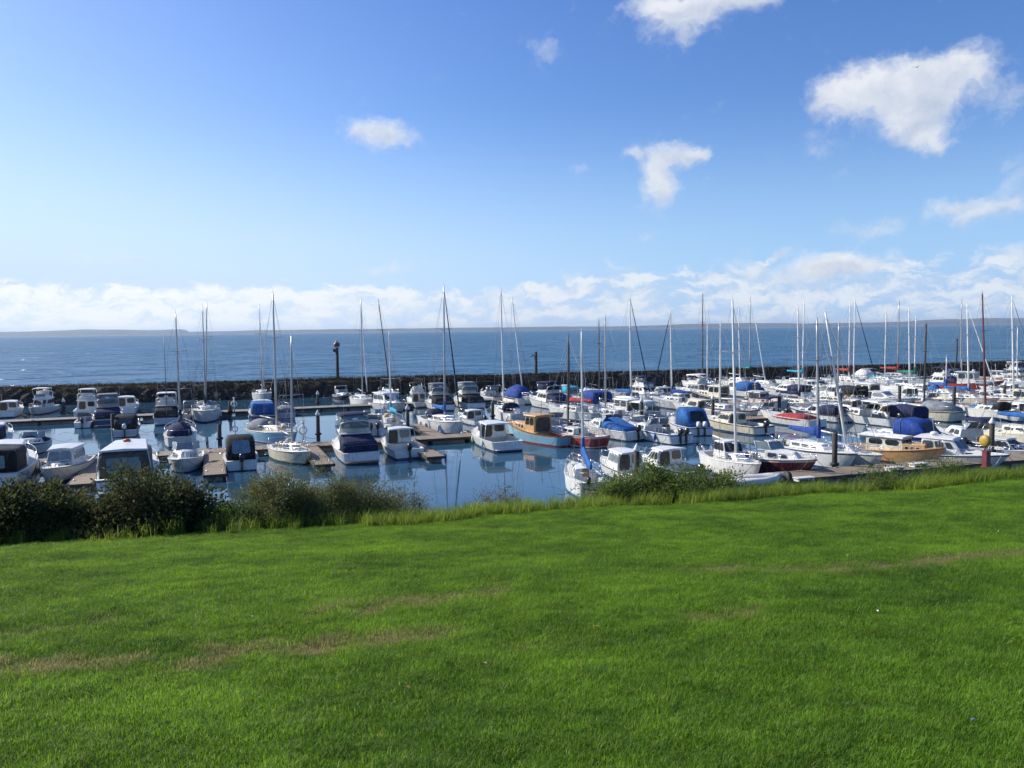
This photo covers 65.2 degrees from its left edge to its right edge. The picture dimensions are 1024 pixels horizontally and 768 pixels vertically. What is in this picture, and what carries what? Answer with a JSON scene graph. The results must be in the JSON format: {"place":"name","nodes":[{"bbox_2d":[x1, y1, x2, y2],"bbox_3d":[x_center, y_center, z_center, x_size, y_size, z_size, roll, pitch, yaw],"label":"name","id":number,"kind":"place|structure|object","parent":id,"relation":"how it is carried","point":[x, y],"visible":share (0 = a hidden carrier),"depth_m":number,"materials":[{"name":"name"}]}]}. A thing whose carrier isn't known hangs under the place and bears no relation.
{"place":"outdoors","nodes":[
{"label":"outdoors","id":0,"kind":"place"},
{"bbox_2d":[0,324,1023,386],"bbox_3d":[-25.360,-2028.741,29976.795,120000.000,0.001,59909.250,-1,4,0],"label":"sea","id":1,"kind":"structure","parent":0,"point":[45,360],"depth_m":345.93,"materials":[{"name":"blue liquid"}]},
{"bbox_2d":[0,362,1023,405],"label":"breakwater","id":2,"kind":"object","parent":1,"relation":"in","point":[236,393],"visible":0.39,"depth_m":120.37,"materials":[{"name":"grey stone"}]},
{"bbox_2d":[0,359,1023,404],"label":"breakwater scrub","id":3,"kind":"object","parent":2,"relation":"on","point":[270,381],"visible":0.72,"depth_m":121.57,"materials":[{"name":"green plant"}]},
{"bbox_2d":[0,477,1023,767],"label":"lawn","id":4,"kind":"structure","parent":0,"point":[532,737],"depth_m":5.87,"materials":[{"name":"plant"}]},
{"bbox_2d":[0,475,94,544],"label":"bank shrub","id":5,"kind":"object","parent":4,"relation":"on","point":[16,498],"visible":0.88,"depth_m":17.65,"materials":[{"name":"green plant"}]},
{"bbox_2d":[18,471,100,530],"bbox_3d":[-10.778,2.997,18.945,2.191,2.047,2.920,-4,5,-43],"label":"bank shrub","id":6,"kind":"object","parent":4,"relation":"on","point":[50,486],"visible":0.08,"depth_m":18.64,"materials":[{"name":"green plant"}]},
{"bbox_2d":[38,493,144,540],"bbox_3d":[-9.664,3.188,18.357,2.112,1.231,2.534,-4,5,-41],"label":"bank shrub","id":7,"kind":"object","parent":4,"relation":"on","point":[76,524],"visible":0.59,"depth_m":18.06,"materials":[{"name":"green plant"}]},
{"bbox_2d":[61,451,243,537],"bbox_3d":[-8.585,2.796,19.037,3.815,2.437,3.572,-1,4,0],"label":"bank shrub","id":8,"kind":"object","parent":4,"relation":"on","point":[142,495],"visible":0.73,"depth_m":18.53,"materials":[{"name":"green plant"}]},
{"bbox_2d":[140,476,223,535],"bbox_3d":[-7.943,3.129,19.065,2.669,1.820,2.225,-1,4,0],"label":"bank shrub","id":9,"kind":"object","parent":4,"relation":"on","point":[201,499],"visible":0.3,"depth_m":18.93,"materials":[{"name":"green plant"}]},
{"bbox_2d":[194,492,274,529],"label":"weed clump","id":10,"kind":"object","parent":4,"relation":"on","point":[243,511],"visible":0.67,"depth_m":18.94,"materials":[{"name":"green plant"}]},
{"bbox_2d":[225,454,342,525],"bbox_3d":[-5.887,2.768,19.987,2.672,2.053,2.665,-3,5,-31],"label":"bank shrub","id":11,"kind":"object","parent":4,"relation":"on","point":[271,495],"visible":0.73,"depth_m":19.68,"materials":[{"name":"green plant"}]},
{"bbox_2d":[267,455,383,525],"bbox_3d":[-4.760,2.828,20.386,3.135,2.099,2.672,-1,4,0],"label":"bank shrub","id":12,"kind":"object","parent":4,"relation":"on","point":[333,496],"visible":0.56,"depth_m":20.14,"materials":[{"name":"green plant"}]},
{"bbox_2d":[335,467,412,521],"bbox_3d":[-3.619,3.046,20.841,2.534,1.719,2.141,-1,4,0],"label":"bank shrub","id":13,"kind":"object","parent":4,"relation":"on","point":[386,502],"visible":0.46,"depth_m":20.66,"materials":[{"name":"green plant"}]},
{"bbox_2d":[380,467,436,517],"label":"bank shrub","id":14,"kind":"object","parent":4,"relation":"on","point":[418,498],"visible":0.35,"depth_m":21.47,"materials":[{"name":"green plant"}]},
{"bbox_2d":[0,463,1023,544],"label":"long grass","id":15,"kind":"structure","parent":4,"relation":"on","point":[936,480],"depth_m":21.76,"materials":[{"name":"plant"}]},
{"bbox_2d":[570,467,653,501],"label":"bank shrub","id":16,"kind":"object","parent":4,"relation":"on","point":[614,486],"visible":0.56,"depth_m":23.07,"materials":[{"name":"green plant"}]},
{"bbox_2d":[617,451,713,501],"bbox_3d":[4.282,2.956,23.727,3.358,1.876,2.808,-1,4,0],"label":"bank shrub","id":17,"kind":"object","parent":4,"relation":"on","point":[661,479],"visible":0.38,"depth_m":23.53,"materials":[{"name":"green plant"}]},
{"bbox_2d":[668,459,755,493],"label":"bank shrub","id":18,"kind":"object","parent":4,"relation":"on","point":[721,480],"visible":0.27,"depth_m":24.28,"materials":[{"name":"green plant"}]},
{"bbox_2d":[843,455,923,490],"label":"weed clump","id":19,"kind":"object","parent":4,"relation":"on","point":[873,476],"visible":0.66,"depth_m":24.18,"materials":[{"name":"green plant"}]},
{"bbox_2d":[898,451,976,480],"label":"weed clump","id":20,"kind":"object","parent":4,"relation":"on","point":[951,466],"visible":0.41,"depth_m":24.70,"materials":[{"name":"green plant"}]},
{"bbox_2d":[0,386,1023,512],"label":"marina water","id":21,"kind":"structure","parent":0,"point":[459,472],"depth_m":60.62,"materials":[{"name":"blue liquid"}]},
{"bbox_2d":[0,398,25,417],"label":"cabin cruiser","id":22,"kind":"object","parent":21,"relation":"on","point":[11,408],"visible":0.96,"depth_m":94.62,"materials":[{"name":"white plastic"}]},
{"bbox_2d":[0,439,43,488],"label":"cabin cruiser","id":23,"kind":"object","parent":21,"relation":"on","point":[18,458],"visible":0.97,"depth_m":51.61,"materials":[{"name":"white plastic"}]},
{"bbox_2d":[23,387,59,414],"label":"flybridge launch","id":24,"kind":"object","parent":21,"relation":"on","point":[43,402],"visible":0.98,"depth_m":97.80,"materials":[{"name":"white plastic"}]},
{"bbox_2d":[19,430,71,453],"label":"runabout","id":25,"kind":"object","parent":21,"relation":"on","point":[40,441],"visible":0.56,"depth_m":65.01,"materials":[{"name":"white plastic"}]},
{"bbox_2d":[29,440,96,482],"bbox_3d":[-30.299,4.637,54.213,5.114,3.810,8.587,-3,4,-17],"label":"cabin cruiser","id":26,"kind":"object","parent":21,"relation":"on","point":[69,461],"visible":0.93,"depth_m":52.89,"materials":[{"name":"plastic"}]},
{"bbox_2d":[66,460,97,490],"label":"finger pier","id":27,"kind":"structure","parent":21,"relation":"on","point":[80,479],"depth_m":50.40,"materials":[{"name":"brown wood"}]},
{"bbox_2d":[67,383,96,416],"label":"flybridge launch","id":28,"kind":"object","parent":21,"relation":"on","point":[86,402],"visible":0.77,"depth_m":94.63,"materials":[{"name":"white plastic"}]},
{"bbox_2d":[93,393,123,427],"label":"flybridge launch","id":29,"kind":"object","parent":21,"relation":"on","point":[107,406],"visible":0.84,"depth_m":84.23,"materials":[{"name":"plastic"}]},
{"bbox_2d":[95,413,151,437],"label":"runabout","id":30,"kind":"object","parent":21,"relation":"on","point":[127,425],"visible":0.97,"depth_m":74.46,"materials":[{"name":"fabric"}]},
{"bbox_2d":[82,428,166,496],"bbox_3d":[-24.797,4.341,51.905,6.181,4.677,10.509,-2,4,-21],"label":"cabin cruiser","id":31,"kind":"object","parent":21,"relation":"on","point":[132,451],"visible":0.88,"depth_m":48.18,"materials":[{"name":"white plastic"}]},
{"bbox_2d":[146,343,184,425],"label":"flybridge launch","id":32,"kind":"object","parent":21,"relation":"on","point":[161,417],"visible":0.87,"depth_m":84.19,"materials":[{"name":"plastic"}]},
{"bbox_2d":[151,309,200,448],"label":"sailing yacht","id":33,"kind":"object","parent":21,"relation":"on","point":[179,431],"visible":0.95,"depth_m":67.63,"materials":[{"name":"white plastic"}]},
{"bbox_2d":[158,440,206,472],"bbox_3d":[-23.183,5.212,56.857,4.832,2.209,6.976,-2,4,-18],"label":"runabout","id":34,"kind":"object","parent":21,"relation":"on","point":[187,456],"visible":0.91,"depth_m":55.50,"materials":[{"name":"white plastic"}]},
{"bbox_2d":[190,303,221,422],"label":"sailing yacht","id":35,"kind":"object","parent":21,"relation":"on","point":[205,410],"visible":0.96,"depth_m":87.48,"materials":[{"name":"plastic"}]},
{"bbox_2d":[203,452,226,481],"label":"finger pier","id":36,"kind":"structure","parent":21,"relation":"on","point":[214,468],"depth_m":53.95,"materials":[{"name":"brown wood"}]},
{"bbox_2d":[221,434,278,471],"bbox_3d":[-19.639,4.880,57.791,4.832,2.655,6.644,-2,4,-21],"label":"runabout","id":37,"kind":"object","parent":21,"relation":"on","point":[240,453],"visible":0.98,"depth_m":55.59,"materials":[{"name":"white plastic"}]},
{"bbox_2d":[244,388,286,420],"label":"cabin cruiser","id":38,"kind":"object","parent":21,"relation":"on","point":[260,407],"visible":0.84,"depth_m":85.20,"materials":[{"name":"blue fabric"}]},
{"bbox_2d":[226,292,314,443],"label":"sailing yacht","id":39,"kind":"object","parent":21,"relation":"on","point":[262,430],"visible":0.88,"depth_m":69.16,"materials":[{"name":"white plastic"}]},
{"bbox_2d":[256,336,319,464],"bbox_3d":[-16.519,1.043,59.315,4.402,10.051,7.712,-3,5,-35],"label":"sailing yacht","id":40,"kind":"object","parent":21,"relation":"on","point":[288,450],"visible":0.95,"depth_m":58.74,"materials":[{"name":"white plastic"}]},
{"bbox_2d":[307,446,334,470],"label":"finger pier","id":41,"kind":"structure","parent":21,"relation":"on","point":[318,451],"depth_m":56.72,"materials":[{"name":"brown wood"}]},
{"bbox_2d":[339,298,372,404],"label":"sailing yacht","id":42,"kind":"object","parent":21,"relation":"on","point":[358,398],"visible":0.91,"depth_m":101.38,"materials":[{"name":"white plastic"}]},
{"bbox_2d":[331,408,394,464],"bbox_3d":[-12.238,3.427,61.128,5.127,4.779,9.016,-3,4,-21],"label":"flybridge launch","id":43,"kind":"object","parent":21,"relation":"on","point":[354,442],"visible":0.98,"depth_m":58.70,"materials":[{"name":"white plastic"}]},
{"bbox_2d":[0,387,764,425],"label":"floating jetty","id":44,"kind":"object","parent":21,"relation":"on","point":[61,420],"visible":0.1,"depth_m":92.29,"materials":[{"name":"concrete"}]},
{"bbox_2d":[368,391,409,411],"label":"cabin cruiser","id":45,"kind":"object","parent":21,"relation":"on","point":[375,401],"visible":0.81,"depth_m":95.52,"materials":[{"name":"plastic"}]},
{"bbox_2d":[377,332,410,431],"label":"sailing yacht","id":46,"kind":"object","parent":21,"relation":"on","point":[390,419],"visible":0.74,"depth_m":76.21,"materials":[{"name":"white plastic"}]},
{"bbox_2d":[379,426,442,459],"bbox_3d":[-8.863,3.798,62.525,4.989,3.823,7.719,-3,5,-21],"label":"cabin cruiser","id":47,"kind":"object","parent":21,"relation":"on","point":[397,442],"visible":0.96,"depth_m":62.18,"materials":[{"name":"white plastic"}]},
{"bbox_2d":[406,379,426,407],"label":"flybridge launch","id":48,"kind":"object","parent":21,"relation":"on","point":[416,398],"visible":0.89,"depth_m":100.45,"materials":[{"name":"white plastic"}]},
{"bbox_2d":[410,281,471,433],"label":"sailing yacht","id":49,"kind":"object","parent":21,"relation":"on","point":[437,418],"visible":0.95,"depth_m":74.70,"materials":[{"name":"white plastic"}]},
{"bbox_2d":[424,378,464,410],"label":"flybridge launch","id":50,"kind":"object","parent":21,"relation":"on","point":[434,391],"visible":0.86,"depth_m":96.24,"materials":[{"name":"plastic"}]},
{"bbox_2d":[454,380,489,408],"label":"flybridge launch","id":51,"kind":"object","parent":21,"relation":"on","point":[469,396],"visible":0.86,"depth_m":97.43,"materials":[{"name":"white plastic"}]},
{"bbox_2d":[467,420,535,452],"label":"cabin cruiser","id":52,"kind":"object","parent":21,"relation":"on","point":[492,436],"visible":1,"depth_m":65.36,"materials":[{"name":"white plastic"}]},
{"bbox_2d":[483,289,527,421],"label":"sailing yacht","id":53,"kind":"object","parent":21,"relation":"on","point":[511,408],"visible":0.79,"depth_m":83.65,"materials":[{"name":"white plastic"}]},
{"bbox_2d":[34,402,997,469],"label":"floating jetty","id":54,"kind":"object","parent":21,"relation":"on","point":[424,440],"visible":0.2,"depth_m":66.60,"materials":[{"name":"brown wood"}]},
{"bbox_2d":[506,400,579,447],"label":"wheelhouse boat","id":55,"kind":"object","parent":21,"relation":"on","point":[532,428],"visible":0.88,"depth_m":66.91,"materials":[{"name":"paint"}]},
{"bbox_2d":[528,377,574,408],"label":"flybridge launch","id":56,"kind":"object","parent":21,"relation":"on","point":[545,390],"visible":0.84,"depth_m":96.03,"materials":[{"name":"plastic"}]},
{"bbox_2d":[535,346,603,421],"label":"sailing yacht","id":57,"kind":"object","parent":21,"relation":"on","point":[561,408],"visible":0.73,"depth_m":83.64,"materials":[{"name":"white plastic"}]},
{"bbox_2d":[549,324,606,498],"bbox_3d":[4.132,1.554,47.119,4.288,10.172,6.944,-1,4,-7],"label":"sailing yacht","id":58,"kind":"object","parent":21,"relation":"on","point":[577,473],"visible":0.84,"depth_m":46.60,"materials":[{"name":"white plastic"}]},
{"bbox_2d":[546,331,622,448],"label":"sailing yacht","id":59,"kind":"object","parent":21,"relation":"on","point":[597,440],"visible":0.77,"depth_m":65.44,"materials":[{"name":"white plastic"}]},
{"bbox_2d":[572,385,611,408],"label":"cabin cruiser","id":60,"kind":"object","parent":21,"relation":"on","point":[599,393],"visible":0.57,"depth_m":92.94,"materials":[{"name":"blue fabric"}]},
{"bbox_2d":[584,414,643,441],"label":"runabout","id":61,"kind":"object","parent":21,"relation":"on","point":[616,425],"visible":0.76,"depth_m":68.61,"materials":[{"name":"blue fabric"}]},
{"bbox_2d":[586,316,646,422],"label":"sailing yacht","id":62,"kind":"object","parent":21,"relation":"on","point":[632,415],"visible":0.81,"depth_m":80.73,"materials":[{"name":"white plastic"}]},
{"bbox_2d":[593,433,645,480],"bbox_3d":[7.148,4.496,51.044,4.738,3.587,6.900,-2,4,-21],"label":"cabin cruiser","id":63,"kind":"object","parent":21,"relation":"on","point":[616,458],"visible":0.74,"depth_m":50.37,"materials":[{"name":"plastic"}]},
{"bbox_2d":[599,391,656,416],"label":"wheelhouse boat","id":64,"kind":"object","parent":21,"relation":"on","point":[629,403],"visible":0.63,"depth_m":83.34,"materials":[{"name":"plastic"}]},
{"bbox_2d":[608,291,655,409],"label":"sailing yacht","id":65,"kind":"object","parent":21,"relation":"on","point":[630,390],"visible":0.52,"depth_m":93.54,"materials":[{"name":"white plastic"}]},
{"bbox_2d":[629,375,664,400],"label":"flybridge launch","id":66,"kind":"object","parent":21,"relation":"on","point":[643,389],"visible":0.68,"depth_m":105.11,"materials":[{"name":"white plastic"}]},
{"bbox_2d":[628,413,707,445],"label":"runabout","id":67,"kind":"object","parent":21,"relation":"on","point":[652,429],"visible":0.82,"depth_m":66.69,"materials":[{"name":"white plastic"}]},
{"bbox_2d":[649,312,702,409],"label":"sailing yacht","id":68,"kind":"object","parent":21,"relation":"on","point":[668,401],"visible":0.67,"depth_m":94.32,"materials":[{"name":"white plastic"}]},
{"bbox_2d":[633,430,723,477],"bbox_3d":[9.904,4.403,51.801,4.905,3.602,7.556,-3,5,-27],"label":"cabin cruiser","id":69,"kind":"object","parent":21,"relation":"on","point":[672,454],"visible":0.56,"depth_m":51.28,"materials":[{"name":"plastic"}]},
{"bbox_2d":[668,406,728,435],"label":"runabout","id":70,"kind":"object","parent":21,"relation":"on","point":[694,420],"visible":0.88,"depth_m":70.65,"materials":[{"name":"blue fabric"}]},
{"bbox_2d":[690,376,747,403],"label":"wheelhouse boat","id":71,"kind":"object","parent":21,"relation":"on","point":[708,393],"visible":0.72,"depth_m":98.68,"materials":[{"name":"white plastic"}]},
{"bbox_2d":[689,320,759,415],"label":"sailing yacht","id":72,"kind":"object","parent":21,"relation":"on","point":[725,407],"visible":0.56,"depth_m":84.17,"materials":[{"name":"plastic"}]},
{"bbox_2d":[686,293,769,474],"bbox_3d":[14.076,0.239,51.200,4.476,11.993,8.054,-1,4,-11],"label":"sailing yacht","id":73,"kind":"object","parent":21,"relation":"on","point":[726,454],"visible":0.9,"depth_m":50.62,"materials":[{"name":"plastic"}]},
{"bbox_2d":[707,399,785,435],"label":"cabin cruiser","id":74,"kind":"object","parent":21,"relation":"on","point":[763,428],"visible":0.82,"depth_m":72.39,"materials":[{"name":"plastic"}]},
{"bbox_2d":[728,381,788,410],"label":"wheelhouse boat","id":75,"kind":"object","parent":21,"relation":"on","point":[754,395],"visible":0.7,"depth_m":90.59,"materials":[{"name":"white plastic"}]},
{"bbox_2d":[743,439,828,472],"bbox_3d":[17.029,4.915,52.448,5.086,2.397,7.803,-2,4,-29],"label":"runabout","id":76,"kind":"object","parent":21,"relation":"on","point":[776,456],"visible":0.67,"depth_m":50.98,"materials":[{"name":"white plastic"}]},
{"bbox_2d":[762,382,814,396],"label":"cabin cruiser","id":77,"kind":"object","parent":21,"relation":"on","point":[784,386],"visible":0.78,"depth_m":107.95,"materials":[{"name":"plastic"}]},
{"bbox_2d":[753,406,837,427],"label":"covered boat","id":78,"kind":"object","parent":21,"relation":"on","point":[787,419],"visible":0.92,"depth_m":75.88,"materials":[{"name":"plastic"}]},
{"bbox_2d":[768,303,825,411],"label":"sailing yacht","id":79,"kind":"object","parent":21,"relation":"on","point":[794,401],"visible":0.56,"depth_m":88.47,"materials":[{"name":"white plastic"}]},
{"bbox_2d":[584,453,1023,500],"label":"floating jetty","id":80,"kind":"object","parent":21,"relation":"on","point":[836,473],"visible":0.34,"depth_m":49.68,"materials":[{"name":"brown wood"}]},
{"bbox_2d":[732,471,792,485],"bbox_3d":[13.832,5.328,45.137,3.621,0.800,1.512,-1,4,-8],"label":"dinghy","id":81,"kind":"object","parent":80,"relation":"on","point":[761,478],"visible":0.81,"depth_m":44.80,"materials":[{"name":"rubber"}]},
{"bbox_2d":[745,318,870,467],"bbox_3d":[20.831,0.426,55.490,4.780,10.869,9.421,-2,4,-17],"label":"sailing yacht","id":82,"kind":"object","parent":21,"relation":"on","point":[822,450],"visible":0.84,"depth_m":54.65,"materials":[{"name":"white plastic"}]},
{"bbox_2d":[789,402,849,422],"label":"cabin cruiser","id":83,"kind":"object","parent":21,"relation":"on","point":[813,410],"visible":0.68,"depth_m":79.55,"materials":[{"name":"plastic"}]},
{"bbox_2d":[800,322,869,405],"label":"sailing yacht","id":84,"kind":"object","parent":21,"relation":"on","point":[831,398],"visible":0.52,"depth_m":91.38,"materials":[{"name":"white plastic"}]},
{"bbox_2d":[804,384,868,403],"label":"cabin cruiser","id":85,"kind":"object","parent":21,"relation":"on","point":[852,389],"visible":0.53,"depth_m":97.40,"materials":[{"name":"white plastic"}]},
{"bbox_2d":[800,306,892,465],"bbox_3d":[22.649,0.263,54.984,4.515,11.217,8.226,-2,4,-19],"label":"sailing yacht","id":86,"kind":"object","parent":21,"relation":"on","point":[870,457],"visible":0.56,"depth_m":54.14,"materials":[{"name":"white plastic"}]},
{"bbox_2d":[825,300,877,385],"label":"sailing yacht","id":87,"kind":"object","parent":21,"relation":"on","point":[847,382],"visible":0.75,"depth_m":119.39,"materials":[{"name":"white plastic"}]},
{"bbox_2d":[837,399,902,427],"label":"runabout","id":88,"kind":"object","parent":21,"relation":"on","point":[859,415],"visible":0.72,"depth_m":76.86,"materials":[{"name":"plastic"}]},
{"bbox_2d":[847,428,945,462],"bbox_3d":[26.569,4.475,56.006,4.567,2.561,7.887,-4,5,-35],"label":"wheelhouse boat","id":89,"kind":"object","parent":21,"relation":"on","point":[901,446],"visible":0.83,"depth_m":54.90,"materials":[{"name":"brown wood"}]},
{"bbox_2d":[865,417,943,442],"bbox_3d":[30.588,3.895,62.685,5.001,2.705,7.141,-4,5,-29],"label":"runabout","id":90,"kind":"object","parent":21,"relation":"on","point":[912,426],"visible":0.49,"depth_m":61.11,"materials":[{"name":"fabric"}]},
{"bbox_2d":[872,395,944,424],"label":"cabin cruiser","id":91,"kind":"object","parent":21,"relation":"on","point":[904,409],"visible":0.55,"depth_m":75.58,"materials":[{"name":"white plastic"}]},
{"bbox_2d":[873,324,976,422],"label":"sailing yacht","id":92,"kind":"object","parent":21,"relation":"on","point":[941,411],"visible":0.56,"depth_m":78.19,"materials":[{"name":"plastic"}]},
{"bbox_2d":[914,414,1016,469],"bbox_3d":[29.165,3.928,54.216,5.113,3.742,8.771,-5,6,-39],"label":"cabin cruiser","id":93,"kind":"object","parent":21,"relation":"on","point":[954,446],"visible":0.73,"depth_m":52.96,"materials":[{"name":"white plastic"}]},
{"bbox_2d":[929,304,1001,403],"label":"sailing yacht","id":94,"kind":"object","parent":21,"relation":"on","point":[976,398],"visible":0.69,"depth_m":92.12,"materials":[{"name":"white plastic"}]},
{"bbox_2d":[938,359,1004,390],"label":"wheelhouse boat","id":95,"kind":"object","parent":21,"relation":"on","point":[972,374],"visible":0.61,"depth_m":114.34,"materials":[{"name":"white plastic"}]},
{"bbox_2d":[935,417,1023,448],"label":"runabout","id":96,"kind":"object","parent":21,"relation":"on","point":[971,432],"visible":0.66,"depth_m":60.54,"materials":[{"name":"white plastic"}]},
{"bbox_2d":[956,290,1023,421],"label":"sailing yacht","id":97,"kind":"object","parent":21,"relation":"on","point":[978,410],"visible":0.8,"depth_m":79.92,"materials":[{"name":"white plastic"}]},
{"bbox_2d":[961,421,1023,453],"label":"cabin cruiser","id":98,"kind":"object","parent":21,"relation":"on","point":[1014,445],"visible":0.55,"depth_m":56.12,"materials":[{"name":"white plastic"}]},
{"bbox_2d":[969,350,1023,442],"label":"sailing yacht","id":99,"kind":"object","parent":21,"relation":"on","point":[1015,431],"visible":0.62,"depth_m":62.48,"materials":[{"name":"white plastic"}]},
{"bbox_2d":[973,296,1023,401],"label":"sailing yacht","id":100,"kind":"object","parent":21,"relation":"on","point":[1002,396],"visible":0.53,"depth_m":91.65,"materials":[{"name":"white plastic"}]},
{"bbox_2d":[0,318,1023,336],"bbox_3d":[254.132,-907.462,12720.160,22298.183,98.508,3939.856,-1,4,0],"label":"hills","id":101,"kind":"structure","parent":0,"point":[88,332],"depth_m":11508.11,"materials":[{"name":"blue"}]},
{"bbox_2d":[0,0,1023,331],"label":"sky","id":102,"kind":"structure","parent":0,"point":[565,158],"materials":[{"name":"blue"}]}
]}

